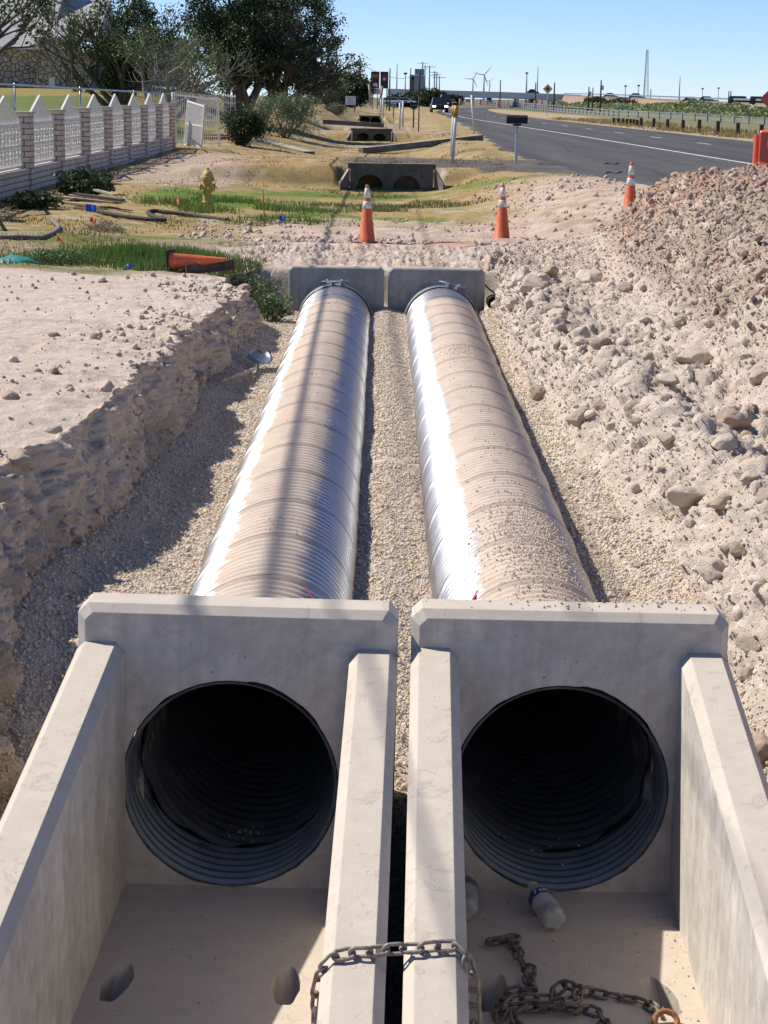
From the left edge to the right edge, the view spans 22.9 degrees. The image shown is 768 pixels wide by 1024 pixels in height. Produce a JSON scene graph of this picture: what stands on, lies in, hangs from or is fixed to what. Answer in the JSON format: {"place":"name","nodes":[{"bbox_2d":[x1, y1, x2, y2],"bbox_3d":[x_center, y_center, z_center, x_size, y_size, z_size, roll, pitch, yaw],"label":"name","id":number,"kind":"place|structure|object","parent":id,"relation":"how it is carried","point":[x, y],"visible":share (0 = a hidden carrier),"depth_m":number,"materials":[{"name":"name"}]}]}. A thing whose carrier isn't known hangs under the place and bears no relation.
{"place":"outdoors","nodes":[
{"label":"outdoors","id":0,"kind":"place"},
{"bbox_2d":[0,205,215,255],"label":"straw grass","id":1,"kind":"structure","parent":0,"point":[84,233],"depth_m":30.04,"materials":[{"name":"beige plant"}]},
{"bbox_2d":[22,235,264,283],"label":"green grass","id":2,"kind":"structure","parent":0,"point":[122,255],"depth_m":25.47,"materials":[{"name":"green plant"}]},
{"bbox_2d":[0,164,767,1023],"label":"dirt ground","id":3,"kind":"structure","parent":0,"point":[24,340],"depth_m":14.88,"materials":[{"name":"soil"}]},
{"bbox_2d":[0,254,37,263],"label":"tarpaulin","id":4,"kind":"object","parent":3,"relation":"on","point":[15,258],"visible":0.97,"depth_m":24.38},
{"bbox_2d":[7,448,31,467],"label":"rock","id":5,"kind":"object","parent":3,"relation":"on","point":[19,457],"visible":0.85,"depth_m":11.14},
{"bbox_2d":[0,218,60,239],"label":"hose","id":6,"kind":"object","parent":3,"relation":"on","point":[49,234],"visible":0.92,"depth_m":28.22,"materials":[{"name":"rubber"}]},
{"bbox_2d":[21,247,103,263],"bbox_3d":[-4.250,-3.351,24.890,1.128,0.265,1.015,1,12,0],"label":"leafy weed","id":7,"kind":"object","parent":3,"relation":"on","point":[47,255],"visible":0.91,"depth_m":24.73,"materials":[{"name":"green plant"}]},
{"bbox_2d":[0,245,264,303],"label":"weed grass","id":8,"kind":"structure","parent":3,"relation":"on","point":[242,266],"depth_m":24.82,"materials":[{"name":"green plant"}]},
{"bbox_2d":[165,249,225,270],"bbox_3d":[-2.367,-3.201,24.184,0.750,0.303,0.303,0,12,14],"label":"traffic cone","id":9,"kind":"object","parent":3,"relation":"on","point":[174,260],"visible":0.93,"depth_m":24.14,"materials":[{"name":"orange plastic"}]},
{"bbox_2d":[0,592,398,1023],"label":"culvert end section","id":10,"kind":"object","parent":3,"relation":"on","point":[98,854],"visible":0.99,"depth_m":7.53,"materials":[{"name":"concrete"}]},
{"bbox_2d":[185,259,234,273],"bbox_3d":[-2.219,-3.127,24.242,0.665,0.175,0.040,-5,14,-27],"label":"timber plank","id":11,"kind":"object","parent":3,"relation":"on","point":[197,268],"visible":0.96,"depth_m":24.23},
{"bbox_2d":[138,279,372,846],"bbox_3d":[-0.630,-0.745,16.583,0.990,1.048,16.820,1,12,0],"label":"corrugated pipe","id":12,"kind":"object","parent":3,"relation":"on","point":[241,758],"visible":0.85,"depth_m":10.43,"materials":[{"name":"metal"}]},
{"bbox_2d":[231,274,290,297],"bbox_3d":[-1.702,-2.908,24.494,1.044,0.326,0.888,1,12,0],"label":"leafy weed","id":13,"kind":"object","parent":3,"relation":"on","point":[261,283],"visible":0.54,"depth_m":24.46,"materials":[{"name":"green plant"}]},
{"bbox_2d":[252,286,296,322],"bbox_3d":[-1.358,-2.578,23.742,0.574,0.514,0.594,1,12,0],"label":"leafy weed","id":14,"kind":"object","parent":3,"relation":"on","point":[275,303],"visible":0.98,"depth_m":23.63,"materials":[{"name":"green plant"}]},
{"bbox_2d":[0,233,621,801],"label":"dirt clods","id":15,"kind":"object","parent":3,"relation":"on","point":[76,531],"visible":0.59,"depth_m":17.41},
{"bbox_2d":[288,265,384,310],"bbox_3d":[-0.627,-2.570,24.875,1.250,1.285,0.300,1,12,0],"label":"culvert end section","id":16,"kind":"object","parent":3,"relation":"on","point":[366,282],"visible":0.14,"depth_m":24.73,"materials":[{"name":"grey concrete"}]},
{"bbox_2d":[0,302,767,1023],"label":"gravel","id":17,"kind":"structure","parent":3,"relation":"on","point":[376,552],"depth_m":12.47,"materials":[{"name":"gravel"}]},
{"bbox_2d":[218,349,272,382],"bbox_3d":[-1.420,-1.403,18.850,0.256,0.169,2.259,3,12,8],"label":"shovel","id":18,"kind":"object","parent":17,"relation":"on","point":[257,356],"visible":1,"depth_m":19.70,"materials":[{"name":"silver wood"}]},
{"bbox_2d":[388,266,484,312],"bbox_3d":[0.678,-2.550,24.879,1.260,1.285,0.300,1,12,0],"label":"culvert end section","id":19,"kind":"object","parent":3,"relation":"on","point":[406,285],"visible":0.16,"depth_m":24.73,"materials":[{"name":"grey concrete"}]},
{"bbox_2d":[420,242,476,247],"bbox_3d":[0.990,-4.053,29.208,0.880,0.122,0.880,-1,14,0],"label":"concrete cover","id":20,"kind":"object","parent":3,"relation":"on","point":[452,244],"visible":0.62,"depth_m":29.30,"materials":[{"name":"concrete"}]},
{"bbox_2d":[404,280,652,854],"bbox_3d":[0.735,-0.730,16.586,0.990,1.060,16.820,1,12,0],"label":"corrugated pipe","id":21,"kind":"object","parent":3,"relation":"on","point":[543,770],"visible":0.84,"depth_m":10.42,"materials":[{"name":"metal"}]},
{"bbox_2d":[214,294,597,866],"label":"loose gravel","id":22,"kind":"structure","parent":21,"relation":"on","point":[547,537],"depth_m":10.59,"materials":[{"name":"gravel"}]},
{"bbox_2d":[519,275,545,293],"bbox_3d":[1.767,-2.648,22.205,0.318,0.236,0.260,9,6,18],"label":"rock","id":23,"kind":"object","parent":3,"relation":"on","point":[530,283],"visible":0.77,"depth_m":22.12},
{"bbox_2d":[528,384,545,400],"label":"rock","id":24,"kind":"object","parent":3,"relation":"on","point":[537,392],"visible":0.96,"depth_m":17.31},
{"bbox_2d":[566,406,590,427],"bbox_3d":[1.560,-0.756,15.123,0.167,0.172,0.192,3,14,41],"label":"rock","id":25,"kind":"object","parent":3,"relation":"on","point":[576,418],"visible":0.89,"depth_m":15.09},
{"bbox_2d":[570,326,590,337],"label":"rock","id":26,"kind":"object","parent":3,"relation":"on","point":[582,331],"visible":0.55,"depth_m":18.20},
{"bbox_2d":[402,599,767,1023],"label":"culvert end section","id":27,"kind":"object","parent":3,"relation":"on","point":[691,847],"visible":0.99,"depth_m":7.62,"materials":[{"name":"concrete"}]},
{"bbox_2d":[310,939,481,1023],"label":"chain","id":28,"kind":"object","parent":27,"relation":"on","point":[334,956],"visible":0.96,"depth_m":5.88,"materials":[{"name":"metal"}]},
{"bbox_2d":[103,600,705,1022],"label":"dirt crumbs","id":29,"kind":"object","parent":27,"relation":"on","point":[609,896],"visible":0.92,"depth_m":7.95,"materials":[{"name":"soil"}]},
{"bbox_2d":[465,872,478,919],"bbox_3d":[0.344,1.597,7.960,0.106,0.106,0.352,2,12,4],"label":"plastic bottle","id":30,"kind":"object","parent":27,"relation":"on","point":[471,890],"visible":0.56,"depth_m":7.85,"materials":[{"name":"white"}]},
{"bbox_2d":[527,881,564,930],"bbox_3d":[0.661,1.619,7.876,0.106,0.108,0.352,-1,13,-10],"label":"plastic bottle","id":31,"kind":"object","parent":27,"relation":"on","point":[547,909],"visible":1,"depth_m":7.78,"materials":[{"name":"white"}]},
{"bbox_2d":[485,933,663,1023],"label":"chain","id":32,"kind":"object","parent":27,"relation":"on","point":[535,1002],"visible":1,"depth_m":7.07,"materials":[{"name":"metal"}]},
{"bbox_2d":[652,1008,679,1023],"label":"lifting ring","id":33,"kind":"object","parent":27,"relation":"on","point":[657,1014],"visible":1,"depth_m":6.97,"materials":[{"name":"metal"}]},
{"bbox_2d":[573,269,602,283],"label":"rock","id":34,"kind":"object","parent":3,"relation":"on","point":[582,276],"visible":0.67,"depth_m":24.19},
{"bbox_2d":[589,337,613,349],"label":"rock","id":35,"kind":"object","parent":3,"relation":"on","point":[596,343],"visible":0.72,"depth_m":16.65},
{"bbox_2d":[592,348,620,366],"bbox_3d":[1.841,-1.269,15.706,0.219,0.165,0.201,-2,0,-13],"label":"rock","id":36,"kind":"object","parent":3,"relation":"on","point":[598,359],"visible":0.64,"depth_m":15.67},
{"bbox_2d":[610,356,630,367],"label":"rock","id":37,"kind":"object","parent":3,"relation":"on","point":[616,361],"visible":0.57,"depth_m":15.51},
{"bbox_2d":[483,164,767,684],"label":"dirt crumbs","id":38,"kind":"object","parent":3,"relation":"on","point":[728,506],"visible":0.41,"depth_m":19.09,"materials":[{"name":"soil"}]},
{"bbox_2d":[484,162,767,685],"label":"rubble","id":39,"kind":"object","parent":3,"relation":"on","point":[756,582],"visible":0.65,"depth_m":20.33,"materials":[{"name":"stone"}]},
{"bbox_2d":[623,399,638,419],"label":"rock","id":40,"kind":"object","parent":3,"relation":"on","point":[629,405],"visible":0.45,"depth_m":14.23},
{"bbox_2d":[618,374,645,387],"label":"rock","id":41,"kind":"object","parent":3,"relation":"on","point":[627,380],"visible":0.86,"depth_m":14.64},
{"bbox_2d":[655,431,671,445],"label":"rock","id":42,"kind":"object","parent":3,"relation":"on","point":[665,438],"visible":1,"depth_m":12.88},
{"bbox_2d":[658,372,679,385],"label":"rock","id":43,"kind":"object","parent":3,"relation":"on","point":[670,379],"visible":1,"depth_m":14.87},
{"bbox_2d":[665,484,706,506],"bbox_3d":[1.886,-0.103,11.815,0.264,0.151,0.200,1,8,-18],"label":"rock","id":44,"kind":"object","parent":3,"relation":"on","point":[680,495],"visible":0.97,"depth_m":11.76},
{"bbox_2d":[676,346,711,364],"bbox_3d":[2.753,-1.366,16.849,0.266,0.208,0.380,16,8,34],"label":"rock","id":45,"kind":"object","parent":3,"relation":"on","point":[690,355],"visible":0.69,"depth_m":16.75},
{"bbox_2d":[697,556,724,582],"bbox_3d":[1.758,0.302,10.154,0.181,0.137,0.197,7,14,28],"label":"rock","id":46,"kind":"object","parent":3,"relation":"on","point":[710,569],"visible":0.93,"depth_m":10.09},
{"bbox_2d":[709,493,731,509],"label":"rock","id":47,"kind":"object","parent":3,"relation":"on","point":[719,501],"visible":0.94,"depth_m":11.00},
{"bbox_2d":[711,433,737,451],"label":"rock","id":48,"kind":"object","parent":3,"relation":"on","point":[726,441],"visible":0.91,"depth_m":12.24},
{"bbox_2d":[717,407,750,429],"bbox_3d":[2.478,-0.649,13.482,0.200,0.191,0.294,-2,13,-12],"label":"rock","id":49,"kind":"object","parent":3,"relation":"on","point":[733,419],"visible":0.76,"depth_m":13.39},
{"bbox_2d":[729,541,745,557],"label":"rock","id":50,"kind":"object","parent":3,"relation":"on","point":[737,549],"visible":0.98,"depth_m":10.01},
{"bbox_2d":[736,666,753,680],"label":"rock","id":51,"kind":"object","parent":3,"relation":"on","point":[743,673],"visible":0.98,"depth_m":8.86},
{"bbox_2d":[735,631,761,651],"bbox_3d":[1.737,0.612,8.969,0.108,0.084,0.154,-14,20,-43],"label":"rock","id":52,"kind":"object","parent":3,"relation":"on","point":[745,641],"visible":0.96,"depth_m":8.94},
{"bbox_2d":[739,470,760,484],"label":"rock","id":53,"kind":"object","parent":3,"relation":"on","point":[747,477],"visible":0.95,"depth_m":10.76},
{"bbox_2d":[749,369,767,384],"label":"rock","id":54,"kind":"object","parent":3,"relation":"on","point":[757,377],"visible":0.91,"depth_m":14.91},
{"bbox_2d":[752,732,767,762],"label":"rock","id":55,"kind":"object","parent":3,"relation":"on","point":[760,739],"visible":0.52,"depth_m":8.27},
{"bbox_2d":[755,487,767,503],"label":"rock","id":56,"kind":"object","parent":3,"relation":"on","point":[762,494],"visible":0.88,"depth_m":10.23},
{"bbox_2d":[0,88,767,245],"bbox_3d":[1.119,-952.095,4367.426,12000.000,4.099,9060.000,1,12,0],"label":"ground","id":57,"kind":"structure","parent":0,"point":[326,175],"depth_m":46.59,"materials":[{"name":"soil"}]},
{"bbox_2d":[0,0,64,54],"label":"yard tree","id":58,"kind":"object","parent":57,"relation":"on","point":[25,20],"visible":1,"depth_m":65.20,"materials":[{"name":"green plant"}]},
{"bbox_2d":[0,189,65,209],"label":"bush","id":59,"kind":"object","parent":57,"relation":"on","point":[28,199],"visible":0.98,"depth_m":33.92,"materials":[{"name":"green plant"}]},
{"bbox_2d":[7,0,117,91],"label":"yard tree","id":60,"kind":"object","parent":57,"relation":"on","point":[58,69],"visible":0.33,"depth_m":93.75,"materials":[{"name":"green plant"}]},
{"bbox_2d":[0,165,141,220],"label":"wall weeds","id":61,"kind":"object","parent":57,"relation":"on","point":[111,169],"depth_m":46.45,"materials":[{"name":"green plant"}]},
{"bbox_2d":[51,166,115,200],"bbox_3d":[-5.829,-6.378,36.931,1.028,0.732,1.170,9,15,34],"label":"bush","id":62,"kind":"object","parent":57,"relation":"on","point":[88,182],"visible":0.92,"depth_m":36.73,"materials":[{"name":"green plant"}]},
{"bbox_2d":[0,83,172,117],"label":"chain link fence","id":63,"kind":"object","parent":57,"relation":"on","point":[76,88],"visible":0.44,"depth_m":61.52,"materials":[{"name":"metal"}]},
{"bbox_2d":[0,93,175,199],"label":"brick fence","id":64,"kind":"object","parent":57,"relation":"on","point":[93,133],"visible":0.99,"depth_m":45.52,"materials":[{"name":"stone"}]},
{"bbox_2d":[0,0,187,94],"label":"stone house","id":65,"kind":"structure","parent":57,"relation":"on","point":[17,66],"depth_m":103.21,"materials":[{"name":"stone"}]},
{"bbox_2d":[71,219,132,231],"bbox_3d":[-4.442,-4.538,30.238,0.810,0.236,0.978,-8,15,-34],"label":"leafy weed","id":66,"kind":"object","parent":57,"relation":"on","point":[99,227],"visible":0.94,"depth_m":30.16,"materials":[{"name":"green plant"}]},
{"bbox_2d":[15,0,208,105],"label":"yard tree","id":67,"kind":"object","parent":57,"relation":"on","point":[126,21],"visible":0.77,"depth_m":81.06,"materials":[{"name":"green plant"}]},
{"bbox_2d":[73,206,228,221],"bbox_3d":[-4.211,-5.327,33.987,2.325,0.220,1.843,12,17,42],"label":"hose","id":68,"kind":"object","parent":57,"relation":"on","point":[156,218],"visible":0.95,"depth_m":33.85,"materials":[{"name":"black rubber"}]},
{"bbox_2d":[101,18,266,131],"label":"yard tree","id":69,"kind":"object","parent":57,"relation":"on","point":[195,87],"visible":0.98,"depth_m":76.74,"materials":[{"name":"green plant"}]},
{"bbox_2d":[151,84,235,128],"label":"picket fence","id":70,"kind":"object","parent":57,"relation":"on","point":[226,95],"visible":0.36,"depth_m":87.38,"materials":[{"name":"white metal"}]},
{"bbox_2d":[184,99,205,149],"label":"iron gate","id":71,"kind":"structure","parent":57,"relation":"on","point":[193,120],"depth_m":65.11,"materials":[{"name":"white metal"}]},
{"bbox_2d":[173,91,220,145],"bbox_3d":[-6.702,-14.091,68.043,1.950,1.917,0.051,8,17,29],"label":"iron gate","id":72,"kind":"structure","parent":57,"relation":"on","point":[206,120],"depth_m":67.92,"materials":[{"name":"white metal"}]},
{"bbox_2d":[198,167,216,204],"bbox_3d":[-3.552,-6.552,38.288,0.338,0.769,0.283,7,14,27],"label":"fire hydrant","id":73,"kind":"object","parent":57,"relation":"on","point":[207,186],"visible":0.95,"depth_m":38.20,"materials":[{"name":"metal"}]},
{"bbox_2d":[174,0,308,127],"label":"juniper tree","id":74,"kind":"object","parent":57,"relation":"on","point":[255,31],"visible":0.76,"depth_m":90.44,"materials":[{"name":"green plant"}]},
{"bbox_2d":[220,103,276,146],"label":"dark bush","id":75,"kind":"object","parent":57,"relation":"on","point":[236,120],"visible":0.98,"depth_m":70.28,"materials":[{"name":"green plant"}]},
{"bbox_2d":[100,188,411,227],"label":"grass","id":76,"kind":"structure","parent":57,"relation":"on","point":[202,208],"depth_m":37.01,"materials":[{"name":"green plant"}]},
{"bbox_2d":[189,0,355,124],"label":"juniper tree","id":77,"kind":"object","parent":57,"relation":"on","point":[280,68],"visible":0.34,"depth_m":92.50,"materials":[{"name":"green plant"}]},
{"bbox_2d":[255,139,314,153],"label":"concrete kerb","id":78,"kind":"structure","parent":57,"relation":"on","point":[281,145],"depth_m":73.62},
{"bbox_2d":[246,89,327,138],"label":"green bush","id":79,"kind":"object","parent":57,"relation":"on","point":[288,115],"visible":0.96,"depth_m":83.80,"materials":[{"name":"green plant"}]},
{"bbox_2d":[53,129,554,209],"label":"verge grass","id":80,"kind":"structure","parent":57,"relation":"on","point":[269,161],"depth_m":52.36,"materials":[{"name":"yellow plant"}]},
{"bbox_2d":[250,0,369,118],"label":"juniper tree","id":81,"kind":"object","parent":57,"relation":"on","point":[319,13],"visible":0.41,"depth_m":108.54,"materials":[{"name":"green plant"}]},
{"bbox_2d":[306,73,350,106],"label":"green bush","id":82,"kind":"object","parent":57,"relation":"on","point":[333,94],"visible":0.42,"depth_m":146.27,"materials":[{"name":"green plant"}]},
{"bbox_2d":[322,102,347,115],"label":"green bush","id":83,"kind":"object","parent":57,"relation":"on","point":[337,109],"visible":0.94,"depth_m":141.67,"materials":[{"name":"green plant"}]},
{"bbox_2d":[320,70,377,108],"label":"dark tree","id":84,"kind":"object","parent":57,"relation":"on","point":[360,91],"visible":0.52,"depth_m":254.55,"materials":[{"name":"green plant"}]},
{"bbox_2d":[323,120,383,127],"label":"concrete beam","id":85,"kind":"structure","parent":57,"relation":"on","point":[354,123],"depth_m":113.51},
{"bbox_2d":[355,185,377,243],"bbox_3d":[-0.269,-4.687,29.888,0.370,0.912,0.370,1,12,0],"label":"traffic cone","id":86,"kind":"object","parent":57,"relation":"on","point":[366,233],"visible":0.96,"depth_m":29.83,"materials":[{"name":"orange plastic"}]},
{"bbox_2d":[346,128,396,141],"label":"culvert headwall","id":87,"kind":"object","parent":57,"relation":"on","point":[355,132],"visible":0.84,"depth_m":97.69,"materials":[{"name":"concrete"}]},
{"bbox_2d":[371,71,387,109],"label":"twin billboard","id":88,"kind":"object","parent":57,"relation":"on","point":[383,78],"visible":0.77,"depth_m":370.45},
{"bbox_2d":[259,173,513,211],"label":"ditch grass","id":89,"kind":"structure","parent":57,"relation":"on","point":[383,207],"depth_m":41.53,"materials":[{"name":"green plant"}]},
{"bbox_2d":[338,162,444,190],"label":"culvert headwall","id":90,"kind":"object","parent":57,"relation":"on","point":[388,175],"visible":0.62,"depth_m":47.77,"materials":[{"name":"concrete"}]},
{"bbox_2d":[384,94,420,107],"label":"distant tree","id":91,"kind":"object","parent":57,"relation":"on","point":[406,104],"visible":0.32,"depth_m":438.17,"materials":[{"name":"green plant"}]},
{"bbox_2d":[178,174,644,245],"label":"dirt clods","id":92,"kind":"object","parent":57,"relation":"on","point":[349,237],"visible":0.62,"depth_m":32.00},
{"bbox_2d":[409,69,423,104],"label":"tower block","id":93,"kind":"structure","parent":57,"relation":"on","point":[414,83],"depth_m":700.01,"materials":[{"name":"grey paint"}]},
{"bbox_2d":[359,135,483,152],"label":"concrete kerb","id":94,"kind":"structure","parent":57,"relation":"on","point":[402,146],"depth_m":78.88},
{"bbox_2d":[414,87,444,106],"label":"distant tree","id":95,"kind":"object","parent":57,"relation":"on","point":[429,95],"visible":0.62,"depth_m":545.25,"materials":[{"name":"green plant"}]},
{"bbox_2d":[451,105,457,163],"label":"marker post","id":96,"kind":"object","parent":57,"relation":"on","point":[455,116],"visible":1,"depth_m":51.45,"materials":[{"name":"white paint"}]},
{"bbox_2d":[387,89,570,105],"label":"overpass","id":97,"kind":"object","parent":57,"relation":"on","point":[516,96],"visible":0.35,"depth_m":776.47,"materials":[{"name":"concrete"}]},
{"bbox_2d":[493,184,509,238],"bbox_3d":[1.922,-4.867,30.872,0.370,0.912,0.370,-4,13,-23],"label":"traffic cone","id":98,"kind":"object","parent":57,"relation":"on","point":[501,230],"visible":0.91,"depth_m":30.82,"materials":[{"name":"plastic"}]},
{"bbox_2d":[506,115,527,162],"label":"mailbox","id":99,"kind":"object","parent":57,"relation":"on","point":[517,121],"visible":0.94,"depth_m":51.83,"materials":[{"name":"black metal"}]},
{"bbox_2d":[596,96,640,104],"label":"distant tree","id":100,"kind":"object","parent":57,"relation":"on","point":[622,100],"visible":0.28,"depth_m":505.78,"materials":[{"name":"green plant"}]},
{"bbox_2d":[481,100,767,124],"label":"pipe rail fence","id":101,"kind":"object","parent":57,"relation":"on","point":[590,111],"visible":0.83,"depth_m":258.15,"materials":[{"name":"grey metal"}]},
{"bbox_2d":[614,162,635,218],"bbox_3d":[4.021,-5.241,30.994,0.370,0.912,0.370,10,16,37],"label":"traffic cone","id":102,"kind":"object","parent":57,"relation":"on","point":[630,194],"visible":0.69,"depth_m":30.92,"materials":[{"name":"plastic"}]},
{"bbox_2d":[548,98,767,118],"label":"shrubbery","id":103,"kind":"object","parent":57,"relation":"on","point":[697,107],"visible":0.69,"depth_m":360.31,"materials":[{"name":"green plant"}]},
{"bbox_2d":[81,0,767,101],"label":"sky","id":104,"kind":"structure","parent":0,"point":[573,45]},
{"bbox_2d":[436,107,753,185],"bbox_3d":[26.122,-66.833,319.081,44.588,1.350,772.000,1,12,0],"label":"road","id":105,"kind":"structure","parent":0,"point":[591,155],"depth_m":72.14,"materials":[{"name":"asphalt"}]},
{"bbox_2d":[430,97,448,112],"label":"pickup truck","id":106,"kind":"object","parent":105,"relation":"on","point":[438,103],"visible":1,"depth_m":226.50,"materials":[{"name":"black paint"}]},
{"bbox_2d":[443,107,751,163],"bbox_3d":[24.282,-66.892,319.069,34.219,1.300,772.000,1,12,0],"label":"road edge line","id":107,"kind":"object","parent":105,"relation":"on","point":[624,143],"visible":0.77,"depth_m":74.98,"materials":[{"name":"paint"}]},
{"bbox_2d":[752,130,767,165],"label":"water barrier","id":108,"kind":"object","parent":105,"relation":"on","point":[760,150],"visible":0.76,"depth_m":46.49,"materials":[{"name":"red plastic"}]},
{"bbox_2d":[549,116,758,140],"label":"roadside grass","id":109,"kind":"structure","parent":0,"point":[728,132],"depth_m":120.03,"materials":[{"name":"green plant"}]},
{"bbox_2d":[562,95,765,106],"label":"embankment","id":110,"kind":"structure","parent":0,"point":[572,98],"depth_m":509.19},
{"bbox_2d":[564,93,760,101],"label":"guard rail","id":111,"kind":"object","parent":110,"relation":"on","point":[734,99],"visible":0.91,"depth_m":468.43,"materials":[{"name":"grey metal"}]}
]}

